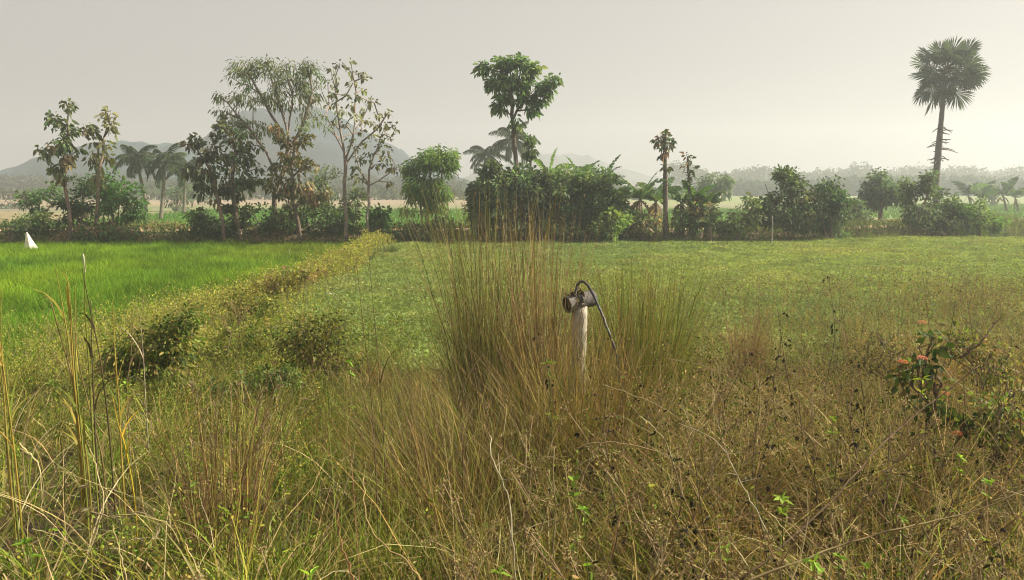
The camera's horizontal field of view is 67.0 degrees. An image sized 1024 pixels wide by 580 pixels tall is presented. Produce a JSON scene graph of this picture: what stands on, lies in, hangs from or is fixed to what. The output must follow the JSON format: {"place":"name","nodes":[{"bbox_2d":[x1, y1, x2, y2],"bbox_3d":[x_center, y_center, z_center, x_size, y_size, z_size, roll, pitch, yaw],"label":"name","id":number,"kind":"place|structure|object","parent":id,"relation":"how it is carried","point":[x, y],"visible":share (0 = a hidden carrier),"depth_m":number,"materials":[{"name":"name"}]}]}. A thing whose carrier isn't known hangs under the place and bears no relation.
{"place":"outdoors","nodes":[
{"label":"outdoors","id":0,"kind":"place"},
{"bbox_2d":[0,140,266,187],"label":"hill","id":1,"kind":"structure","parent":0,"point":[32,166],"depth_m":261.92,"materials":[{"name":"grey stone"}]},
{"bbox_2d":[199,107,468,186],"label":"hill","id":2,"kind":"structure","parent":0,"point":[327,149],"depth_m":292.13,"materials":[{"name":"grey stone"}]},
{"bbox_2d":[0,192,1023,579],"bbox_3d":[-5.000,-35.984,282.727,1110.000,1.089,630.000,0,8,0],"label":"ground","id":3,"kind":"structure","parent":0,"point":[732,202],"depth_m":18.83,"materials":[{"name":"plant"}]},
{"bbox_2d":[0,288,39,570],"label":"reed clump","id":4,"kind":"object","parent":3,"relation":"on","point":[10,480],"visible":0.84,"depth_m":3.90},
{"bbox_2d":[8,210,57,237],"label":"leafy bush","id":5,"kind":"object","parent":3,"relation":"on","point":[21,226],"visible":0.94,"depth_m":34.31,"materials":[{"name":"green plant"}]},
{"bbox_2d":[12,180,61,223],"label":"leafy bush","id":6,"kind":"object","parent":3,"relation":"on","point":[31,199],"visible":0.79,"depth_m":35.66,"materials":[{"name":"green plant"}]},
{"bbox_2d":[33,98,102,241],"bbox_3d":[-18.941,-4.979,33.059,2.792,6.371,1.801,0,8,0],"label":"teak tree","id":7,"kind":"object","parent":3,"relation":"on","point":[61,149],"visible":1,"depth_m":32.92,"materials":[{"name":"green plant"}]},
{"bbox_2d":[49,172,115,228],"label":"leafy bush","id":8,"kind":"object","parent":3,"relation":"on","point":[77,206],"visible":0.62,"depth_m":35.45,"materials":[{"name":"green plant"}]},
{"bbox_2d":[17,255,161,546],"bbox_3d":[-2.415,0.656,4.385,0.831,1.718,0.557,4,9,26],"label":"reed clump","id":9,"kind":"object","parent":3,"relation":"on","point":[80,443],"visible":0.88,"depth_m":4.32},
{"bbox_2d":[80,106,120,239],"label":"teak tree","id":10,"kind":"object","parent":3,"relation":"on","point":[97,162],"visible":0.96,"depth_m":33.46,"materials":[{"name":"green plant"}]},
{"bbox_2d":[65,215,141,242],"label":"leafy bush","id":11,"kind":"object","parent":3,"relation":"on","point":[109,232],"visible":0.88,"depth_m":33.65,"materials":[{"name":"green plant"}]},
{"bbox_2d":[92,165,150,230],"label":"leafy bush","id":12,"kind":"object","parent":3,"relation":"on","point":[108,206],"visible":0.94,"depth_m":34.76,"materials":[{"name":"green plant"}]},
{"bbox_2d":[112,144,159,217],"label":"coconut palm","id":13,"kind":"object","parent":3,"relation":"on","point":[131,159],"visible":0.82,"depth_m":58.88,"materials":[{"name":"green plant"}]},
{"bbox_2d":[114,310,157,484],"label":"dry stalks","id":14,"kind":"object","parent":3,"relation":"on","point":[127,404],"visible":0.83,"depth_m":5.62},
{"bbox_2d":[83,299,210,413],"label":"leafy shrub","id":15,"kind":"object","parent":3,"relation":"on","point":[167,353],"visible":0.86,"depth_m":8.67,"materials":[{"name":"green plant"}]},
{"bbox_2d":[139,142,187,219],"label":"coconut palm","id":16,"kind":"object","parent":3,"relation":"on","point":[160,175],"visible":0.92,"depth_m":58.92,"materials":[{"name":"green plant"}]},
{"bbox_2d":[160,182,194,210],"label":"hazy tree","id":17,"kind":"object","parent":3,"relation":"on","point":[177,196],"visible":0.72,"depth_m":79.14,"materials":[{"name":"green plant"}]},
{"bbox_2d":[0,238,355,387],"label":"rice crop","id":18,"kind":"object","parent":3,"relation":"on","point":[113,269],"visible":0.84,"depth_m":21.83,"materials":[{"name":"green plant"}]},
{"bbox_2d":[49,362,351,578],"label":"grass clump","id":19,"kind":"object","parent":3,"relation":"on","point":[248,482],"visible":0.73,"depth_m":3.78,"materials":[{"name":"plant"}]},
{"bbox_2d":[0,229,406,408],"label":"ridge weeds","id":20,"kind":"object","parent":3,"relation":"on","point":[338,262],"visible":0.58,"depth_m":13.16,"materials":[{"name":"plant"}]},
{"bbox_2d":[179,206,236,238],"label":"leafy bush","id":21,"kind":"object","parent":3,"relation":"on","point":[201,224],"visible":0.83,"depth_m":33.98,"materials":[{"name":"green plant"}]},
{"bbox_2d":[178,132,240,241],"bbox_3d":[-13.019,-4.342,33.386,2.225,4.840,1.629,-5,9,-35],"label":"teak tree","id":22,"kind":"object","parent":3,"relation":"on","point":[200,174],"visible":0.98,"depth_m":33.06,"materials":[{"name":"green plant"}]},
{"bbox_2d":[0,297,431,579],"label":"green weed tangle","id":23,"kind":"object","parent":3,"relation":"on","point":[277,480],"visible":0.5,"depth_m":6.05,"materials":[{"name":"plant"}]},
{"bbox_2d":[203,116,272,238],"bbox_3d":[-11.853,-4.853,33.706,2.897,5.349,1.875,0,8,0],"label":"teak tree","id":24,"kind":"object","parent":3,"relation":"on","point":[242,183],"visible":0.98,"depth_m":33.40,"materials":[{"name":"green plant"}]},
{"bbox_2d":[193,315,282,372],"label":"leafy shrub","id":25,"kind":"object","parent":3,"relation":"on","point":[250,338],"visible":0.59,"depth_m":10.63,"materials":[{"name":"green plant"}]},
{"bbox_2d":[188,363,306,425],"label":"leafy shrub","id":26,"kind":"object","parent":3,"relation":"on","point":[285,368],"visible":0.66,"depth_m":7.73,"materials":[{"name":"green plant"}]},
{"bbox_2d":[218,280,281,327],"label":"leafy shrub","id":27,"kind":"object","parent":3,"relation":"on","point":[239,303],"visible":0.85,"depth_m":13.12,"materials":[{"name":"green plant"}]},
{"bbox_2d":[225,201,305,236],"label":"leafy bush","id":28,"kind":"object","parent":3,"relation":"on","point":[247,215],"visible":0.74,"depth_m":34.19,"materials":[{"name":"green plant"}]},
{"bbox_2d":[207,53,327,230],"bbox_3d":[-10.769,-6.428,34.428,5.329,7.888,2.540,0,8,0],"label":"tall airy tree","id":29,"kind":"object","parent":3,"relation":"on","point":[306,93],"visible":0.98,"depth_m":34.03,"materials":[{"name":"green plant"}]},
{"bbox_2d":[249,261,329,301],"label":"leafy shrub","id":30,"kind":"object","parent":3,"relation":"on","point":[295,276],"visible":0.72,"depth_m":15.98,"materials":[{"name":"green plant"}]},
{"bbox_2d":[262,123,332,239],"bbox_3d":[-9.278,-4.656,33.504,3.006,5.012,1.905,0,8,0],"label":"teak tree","id":31,"kind":"object","parent":3,"relation":"on","point":[298,192],"visible":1,"depth_m":33.36,"materials":[{"name":"green plant"}]},
{"bbox_2d":[0,172,625,194],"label":"distant wood","id":32,"kind":"object","parent":3,"relation":"on","point":[7,182],"visible":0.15,"depth_m":207.17,"materials":[{"name":"green plant"}]},
{"bbox_2d":[265,307,368,403],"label":"leafy shrub","id":33,"kind":"object","parent":3,"relation":"on","point":[301,337],"visible":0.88,"depth_m":9.09,"materials":[{"name":"green plant"}]},
{"bbox_2d":[291,202,364,236],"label":"leafy bush","id":34,"kind":"object","parent":3,"relation":"on","point":[331,216],"visible":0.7,"depth_m":34.46,"materials":[{"name":"green plant"}]},
{"bbox_2d":[309,164,366,223],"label":"leafy bush","id":35,"kind":"object","parent":3,"relation":"on","point":[355,191],"visible":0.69,"depth_m":36.57,"materials":[{"name":"green plant"}]},
{"bbox_2d":[318,57,393,240],"bbox_3d":[-6.425,-5.923,32.593,2.618,8.011,4.537,-6,10,-38],"label":"teak tree","id":36,"kind":"object","parent":3,"relation":"on","point":[331,96],"visible":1,"depth_m":32.71,"materials":[{"name":"green plant"}]},
{"bbox_2d":[0,182,729,199],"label":"distant wood","id":37,"kind":"object","parent":3,"relation":"on","point":[381,193],"visible":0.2,"depth_m":143.15,"materials":[{"name":"green plant"}]},
{"bbox_2d":[346,121,402,232],"bbox_3d":[-5.867,-4.466,32.613,2.146,5.398,3.433,-2,8,-17],"label":"teak tree","id":38,"kind":"object","parent":3,"relation":"on","point":[377,168],"visible":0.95,"depth_m":32.50,"materials":[{"name":"green plant"}]},
{"bbox_2d":[364,203,393,233],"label":"leafy bush","id":39,"kind":"object","parent":3,"relation":"on","point":[378,220],"visible":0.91,"depth_m":33.34,"materials":[{"name":"green plant"}]},
{"bbox_2d":[320,248,489,579],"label":"dry stalks","id":40,"kind":"object","parent":3,"relation":"on","point":[460,410],"visible":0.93,"depth_m":3.41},
{"bbox_2d":[387,215,465,241],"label":"leafy bush","id":41,"kind":"object","parent":3,"relation":"on","point":[424,231],"visible":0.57,"depth_m":33.80,"materials":[{"name":"green plant"}]},
{"bbox_2d":[397,143,461,226],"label":"willowy tree","id":42,"kind":"object","parent":3,"relation":"on","point":[433,160],"visible":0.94,"depth_m":34.86,"materials":[{"name":"green plant"}]},
{"bbox_2d":[313,359,599,567],"bbox_3d":[-0.298,0.980,4.360,1.792,1.050,1.789,0,8,0],"label":"grass clump","id":43,"kind":"object","parent":3,"relation":"on","point":[446,464],"visible":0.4,"depth_m":4.42,"materials":[{"name":"plant"}]},
{"bbox_2d":[421,478,499,576],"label":"seeding weed","id":44,"kind":"object","parent":3,"relation":"on","point":[458,521],"visible":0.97,"depth_m":2.97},
{"bbox_2d":[266,169,698,448],"bbox_3d":[-0.144,0.264,6.561,3.343,2.596,3.188,0,8,0],"label":"grass clump","id":45,"kind":"object","parent":3,"relation":"on","point":[480,335],"visible":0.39,"depth_m":6.42,"materials":[{"name":"plant"}]},
{"bbox_2d":[462,139,512,173],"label":"coconut palm","id":46,"kind":"object","parent":3,"relation":"on","point":[483,154],"visible":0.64,"depth_m":73.48,"materials":[{"name":"green plant"}]},
{"bbox_2d":[350,341,646,534],"bbox_3d":[-0.013,0.966,5.121,2.188,1.193,2.033,0,8,0],"label":"grass clump","id":47,"kind":"object","parent":3,"relation":"on","point":[478,412],"visible":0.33,"depth_m":5.11,"materials":[{"name":"plant"}]},
{"bbox_2d":[0,344,1023,579],"bbox_3d":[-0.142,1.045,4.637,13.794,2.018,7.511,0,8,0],"label":"tangled grass","id":48,"kind":"structure","parent":3,"relation":"on","point":[25,417],"depth_m":4.09,"materials":[{"name":"plant"}]},
{"bbox_2d":[739,361,981,579],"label":"dry branch","id":49,"kind":"object","parent":48,"relation":"on","point":[805,524],"visible":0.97,"depth_m":3.17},
{"bbox_2d":[748,483,1023,579],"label":"dry branch","id":50,"kind":"object","parent":48,"relation":"on","point":[829,549],"visible":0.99,"depth_m":2.51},
{"bbox_2d":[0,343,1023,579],"bbox_3d":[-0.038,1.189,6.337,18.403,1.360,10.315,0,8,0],"label":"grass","id":51,"kind":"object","parent":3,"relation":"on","point":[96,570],"depth_m":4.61,"materials":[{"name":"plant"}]},
{"bbox_2d":[0,212,1023,245],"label":"bank grass","id":52,"kind":"structure","parent":3,"relation":"on","point":[1017,224],"depth_m":34.69,"materials":[{"name":"plant"}]},
{"bbox_2d":[0,376,1023,579],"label":"arching straw","id":53,"kind":"object","parent":3,"relation":"on","point":[211,547],"visible":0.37,"depth_m":3.85,"materials":[{"name":"plant"}]},
{"bbox_2d":[461,158,562,241],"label":"bush","id":54,"kind":"object","parent":3,"relation":"on","point":[509,181],"visible":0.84,"depth_m":33.18,"materials":[{"name":"green plant"}]},
{"bbox_2d":[0,304,1023,436],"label":"tangled grass","id":55,"kind":"structure","parent":3,"relation":"on","point":[285,394],"depth_m":9.57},
{"bbox_2d":[4,203,1023,227],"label":"crop","id":56,"kind":"object","parent":3,"relation":"on","point":[998,208],"visible":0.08,"depth_m":67.44,"materials":[{"name":"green plant"}]},
{"bbox_2d":[488,121,540,166],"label":"coconut palm","id":57,"kind":"object","parent":3,"relation":"on","point":[505,132],"visible":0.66,"depth_m":64.46,"materials":[{"name":"green plant"}]},
{"bbox_2d":[470,51,564,189],"bbox_3d":[0.219,-6.343,34.001,4.094,8.008,1.765,0,8,0],"label":"umbrella tree","id":58,"kind":"object","parent":3,"relation":"on","point":[505,84],"visible":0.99,"depth_m":33.41,"materials":[{"name":"green plant"}]},
{"bbox_2d":[477,397,566,556],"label":"seeding weed","id":59,"kind":"object","parent":3,"relation":"on","point":[503,435],"visible":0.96,"depth_m":3.96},
{"bbox_2d":[329,191,733,447],"bbox_3d":[0.356,0.366,6.348,2.983,2.398,2.977,6,10,36],"label":"grass clump","id":60,"kind":"object","parent":3,"relation":"on","point":[546,317],"visible":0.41,"depth_m":6.17,"materials":[{"name":"plant"}]},
{"bbox_2d":[505,460,576,579],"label":"seeding weed","id":61,"kind":"object","parent":3,"relation":"on","point":[533,504],"visible":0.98,"depth_m":3.02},
{"bbox_2d":[499,427,598,576],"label":"seeding weed","id":62,"kind":"object","parent":3,"relation":"on","point":[534,465],"visible":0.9,"depth_m":3.35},
{"bbox_2d":[522,525,609,579],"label":"seeding weed","id":63,"kind":"object","parent":3,"relation":"on","point":[556,569],"visible":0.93,"depth_m":2.57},
{"bbox_2d":[527,162,634,241],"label":"bush","id":64,"kind":"object","parent":3,"relation":"on","point":[600,193],"visible":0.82,"depth_m":33.71,"materials":[{"name":"green plant"}]},
{"bbox_2d":[441,299,741,524],"bbox_3d":[0.484,0.819,5.512,2.357,1.533,2.322,-7,10,-41],"label":"grass clump","id":65,"kind":"object","parent":3,"relation":"on","point":[611,380],"visible":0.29,"depth_m":5.40,"materials":[{"name":"plant"}]},
{"bbox_2d":[562,280,620,412],"bbox_3d":[0.607,0.771,5.992,0.272,1.668,0.534,-3,8,-23],"label":"irrigation standpipe","id":66,"kind":"object","parent":3,"relation":"on","point":[592,300],"visible":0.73,"depth_m":6.04,"materials":[{"name":"white"}]},
{"bbox_2d":[166,234,1023,376],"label":"pulse crop","id":67,"kind":"object","parent":3,"relation":"on","point":[859,257],"visible":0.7,"depth_m":20.28,"materials":[{"name":"green plant"}]},
{"bbox_2d":[560,401,633,558],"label":"seeding weed","id":68,"kind":"object","parent":3,"relation":"on","point":[607,457],"visible":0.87,"depth_m":3.74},
{"bbox_2d":[487,339,727,516],"bbox_3d":[0.649,1.012,5.446,1.933,1.227,2.029,0,8,0],"label":"grass clump","id":69,"kind":"object","parent":3,"relation":"on","point":[583,404],"visible":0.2,"depth_m":5.30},
{"bbox_2d":[586,206,633,241],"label":"leafy bush","id":70,"kind":"object","parent":3,"relation":"on","point":[609,228],"visible":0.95,"depth_m":33.02,"materials":[{"name":"green plant"}]},
{"bbox_2d":[595,459,675,579],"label":"seeding weed","id":71,"kind":"object","parent":3,"relation":"on","point":[638,504],"visible":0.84,"depth_m":3.03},
{"bbox_2d":[621,209,663,240],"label":"leafy bush","id":72,"kind":"object","parent":3,"relation":"on","point":[639,226],"visible":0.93,"depth_m":33.76,"materials":[{"name":"green plant"}]},
{"bbox_2d":[616,173,674,238],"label":"banana plant","id":73,"kind":"object","parent":3,"relation":"on","point":[634,193],"visible":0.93,"depth_m":34.23,"materials":[{"name":"green plant"}]},
{"bbox_2d":[505,243,799,450],"bbox_3d":[0.949,0.558,7.043,2.953,1.965,2.863,-7,10,-42],"label":"grass clump","id":74,"kind":"object","parent":3,"relation":"on","point":[669,323],"visible":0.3,"depth_m":6.82,"materials":[{"name":"plant"}]},
{"bbox_2d":[637,177,683,229],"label":"banana plant","id":75,"kind":"object","parent":3,"relation":"on","point":[655,207],"visible":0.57,"depth_m":36.26,"materials":[{"name":"green plant"}]},
{"bbox_2d":[650,129,677,239],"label":"pollarded tree","id":76,"kind":"object","parent":3,"relation":"on","point":[663,144],"visible":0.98,"depth_m":33.51,"materials":[{"name":"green plant"}]},
{"bbox_2d":[634,512,734,579],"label":"seeding weed","id":77,"kind":"object","parent":3,"relation":"on","point":[662,538],"visible":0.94,"depth_m":2.58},
{"bbox_2d":[670,195,721,238],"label":"leafy bush","id":78,"kind":"object","parent":3,"relation":"on","point":[700,212],"visible":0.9,"depth_m":33.85,"materials":[{"name":"green plant"}]},
{"bbox_2d":[669,418,754,578],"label":"seeding weed","id":79,"kind":"object","parent":3,"relation":"on","point":[708,476],"visible":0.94,"depth_m":3.45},
{"bbox_2d":[693,171,736,207],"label":"hazy tree","id":80,"kind":"object","parent":3,"relation":"on","point":[725,182],"visible":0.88,"depth_m":73.93,"materials":[{"name":"green plant"}]},
{"bbox_2d":[410,278,1023,579],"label":"dry weed tangle","id":81,"kind":"object","parent":3,"relation":"on","point":[753,397],"visible":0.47,"depth_m":4.45,"materials":[{"name":"plant"}]},
{"bbox_2d":[416,252,1023,407],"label":"field edge weeds","id":82,"kind":"object","parent":3,"relation":"on","point":[992,307],"visible":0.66,"depth_m":13.77,"materials":[{"name":"plant"}]},
{"bbox_2d":[705,353,764,500],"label":"seeding weed","id":83,"kind":"object","parent":3,"relation":"on","point":[726,386],"visible":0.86,"depth_m":4.70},
{"bbox_2d":[709,192,767,239],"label":"leafy bush","id":84,"kind":"object","parent":3,"relation":"on","point":[734,226],"visible":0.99,"depth_m":33.34,"materials":[{"name":"green plant"}]},
{"bbox_2d":[734,387,778,566],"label":"seeding weed","id":85,"kind":"object","parent":3,"relation":"on","point":[746,416],"visible":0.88,"depth_m":3.94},
{"bbox_2d":[708,306,818,391],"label":"grass clump","id":86,"kind":"object","parent":3,"relation":"on","point":[755,343],"visible":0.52,"depth_m":9.64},
{"bbox_2d":[711,510,823,579],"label":"seeding weed","id":87,"kind":"object","parent":3,"relation":"on","point":[784,556],"visible":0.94,"depth_m":2.55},
{"bbox_2d":[744,164,819,239],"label":"vine clad tree","id":88,"kind":"object","parent":3,"relation":"on","point":[786,177],"visible":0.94,"depth_m":33.80,"materials":[{"name":"green plant"}]},
{"bbox_2d":[756,381,829,525],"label":"seeding weed","id":89,"kind":"object","parent":3,"relation":"on","point":[809,389],"visible":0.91,"depth_m":4.20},
{"bbox_2d":[758,500,867,579],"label":"seeding weed","id":90,"kind":"object","parent":3,"relation":"on","point":[836,540],"visible":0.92,"depth_m":2.71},
{"bbox_2d":[800,174,859,238],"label":"leafy bush","id":91,"kind":"object","parent":3,"relation":"on","point":[831,210],"visible":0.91,"depth_m":34.17,"materials":[{"name":"green plant"}]},
{"bbox_2d":[667,160,1023,195],"bbox_3d":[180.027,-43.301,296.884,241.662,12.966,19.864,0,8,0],"label":"distant wood","id":92,"kind":"object","parent":3,"relation":"on","point":[758,173],"visible":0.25,"depth_m":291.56,"materials":[{"name":"green plant"}]},
{"bbox_2d":[818,450,904,579],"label":"seeding weed","id":93,"kind":"object","parent":3,"relation":"on","point":[837,489],"visible":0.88,"depth_m":3.13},
{"bbox_2d":[853,166,904,220],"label":"round tree","id":94,"kind":"object","parent":3,"relation":"on","point":[879,196],"visible":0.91,"depth_m":45.46,"materials":[{"name":"green plant"}]},
{"bbox_2d":[841,323,926,416],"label":"leafy shrub","id":95,"kind":"object","parent":3,"relation":"on","point":[883,359],"visible":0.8,"depth_m":7.59,"materials":[{"name":"green plant"}]},
{"bbox_2d":[798,290,1016,428],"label":"grass clump","id":96,"kind":"object","parent":3,"relation":"on","point":[894,327],"visible":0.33,"depth_m":7.83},
{"bbox_2d":[862,391,957,572],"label":"seeding weed","id":97,"kind":"object","parent":3,"relation":"on","point":[904,402],"visible":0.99,"depth_m":3.69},
{"bbox_2d":[894,168,941,235],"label":"vine clad tree","id":98,"kind":"object","parent":3,"relation":"on","point":[915,221],"visible":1,"depth_m":36.52,"materials":[{"name":"green plant"}]},
{"bbox_2d":[855,464,993,579],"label":"seeding weed","id":99,"kind":"object","parent":3,"relation":"on","point":[918,519],"visible":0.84,"depth_m":2.88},
{"bbox_2d":[901,501,988,579],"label":"seeding weed","id":100,"kind":"object","parent":3,"relation":"on","point":[961,547],"visible":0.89,"depth_m":2.68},
{"bbox_2d":[871,302,1023,448],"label":"grass clump","id":101,"kind":"object","parent":3,"relation":"on","point":[951,371],"visible":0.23,"depth_m":7.31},
{"bbox_2d":[909,37,990,212],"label":"palmyra palm","id":102,"kind":"object","parent":3,"relation":"on","point":[970,76],"visible":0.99,"depth_m":50.02,"materials":[{"name":"green plant"}]},
{"bbox_2d":[920,185,980,235],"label":"leafy bush","id":103,"kind":"object","parent":3,"relation":"on","point":[952,208],"visible":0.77,"depth_m":37.04,"materials":[{"name":"green plant"}]},
{"bbox_2d":[884,320,1023,507],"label":"flowering bush","id":104,"kind":"object","parent":3,"relation":"on","point":[906,374],"visible":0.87,"depth_m":4.38,"materials":[{"name":"green plant"}]},
{"bbox_2d":[928,317,1023,439],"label":"clump","id":105,"kind":"object","parent":3,"relation":"on","point":[984,358],"visible":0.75,"depth_m":6.06,"materials":[{"name":"green plant"}]},
{"bbox_2d":[955,195,1013,236],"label":"leafy bush","id":106,"kind":"object","parent":3,"relation":"on","point":[977,226],"visible":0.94,"depth_m":36.62,"materials":[{"name":"green plant"}]},
{"bbox_2d":[957,382,1023,533],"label":"leafy shrub","id":107,"kind":"object","parent":3,"relation":"on","point":[987,408],"visible":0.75,"depth_m":4.32,"materials":[{"name":"green plant"}]},
{"bbox_2d":[976,445,1023,577],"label":"seeding weed","id":108,"kind":"object","parent":3,"relation":"on","point":[998,480],"visible":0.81,"depth_m":3.08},
{"bbox_2d":[0,0,1023,184],"label":"sky","id":109,"kind":"structure","parent":0,"point":[807,85],"materials":[{"name":"grey"}]},
{"bbox_2d":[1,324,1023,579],"bbox_3d":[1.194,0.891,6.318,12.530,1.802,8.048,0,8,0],"label":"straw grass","id":110,"kind":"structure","parent":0,"point":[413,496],"depth_m":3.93,"materials":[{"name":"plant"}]},
{"bbox_2d":[462,153,681,187],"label":"hill","id":111,"kind":"structure","parent":0,"point":[632,178],"depth_m":533.69,"materials":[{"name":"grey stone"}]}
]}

